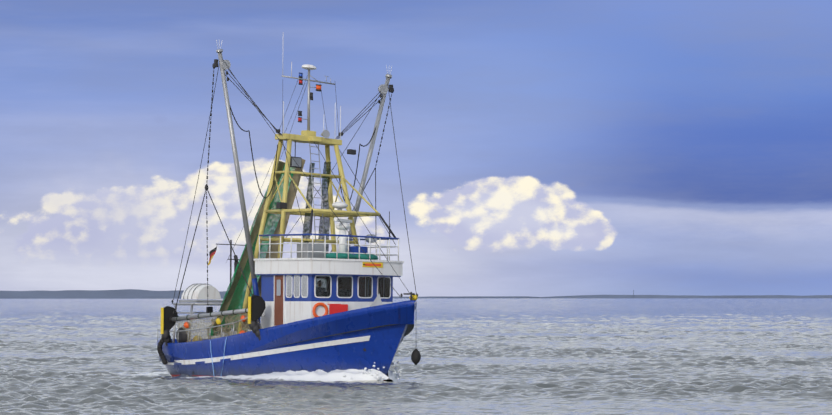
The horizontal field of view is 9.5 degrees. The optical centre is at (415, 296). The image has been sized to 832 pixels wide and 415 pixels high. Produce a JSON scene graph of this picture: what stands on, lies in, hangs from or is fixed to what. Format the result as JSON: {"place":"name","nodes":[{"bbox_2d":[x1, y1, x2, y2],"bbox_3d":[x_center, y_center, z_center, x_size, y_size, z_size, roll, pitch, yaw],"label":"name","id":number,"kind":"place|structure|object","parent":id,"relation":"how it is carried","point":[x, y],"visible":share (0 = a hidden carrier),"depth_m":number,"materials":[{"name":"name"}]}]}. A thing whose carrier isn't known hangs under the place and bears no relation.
{"place":"outdoors","nodes":[
{"label":"outdoors","id":0,"kind":"place"},
{"bbox_2d":[0,289,831,298],"bbox_3d":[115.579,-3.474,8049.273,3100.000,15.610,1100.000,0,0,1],"label":"distant shoreline","id":1,"kind":"structure","parent":0,"point":[104,294],"depth_m":8013.97,"materials":[{"name":"grey"}]},
{"bbox_2d":[0,298,831,313],"bbox_3d":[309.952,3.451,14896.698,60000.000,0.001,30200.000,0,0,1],"label":"sea water","id":2,"kind":"structure","parent":0,"point":[5,304],"depth_m":7740.93,"materials":[{"name":"grey liquid"}]},
{"bbox_2d":[0,299,831,414],"bbox_3d":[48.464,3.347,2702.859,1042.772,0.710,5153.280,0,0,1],"label":"sea waves","id":3,"kind":"object","parent":2,"relation":"on","point":[626,356],"visible":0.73,"depth_m":238.34,"materials":[{"name":"liquid"}]},
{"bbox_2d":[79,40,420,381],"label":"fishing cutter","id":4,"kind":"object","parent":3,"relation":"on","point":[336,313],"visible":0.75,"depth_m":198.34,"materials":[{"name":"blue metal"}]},
{"bbox_2d":[0,0,831,296],"label":"sky","id":5,"kind":"structure","parent":0,"point":[545,148],"materials":[{"name":"blue"}]}
]}

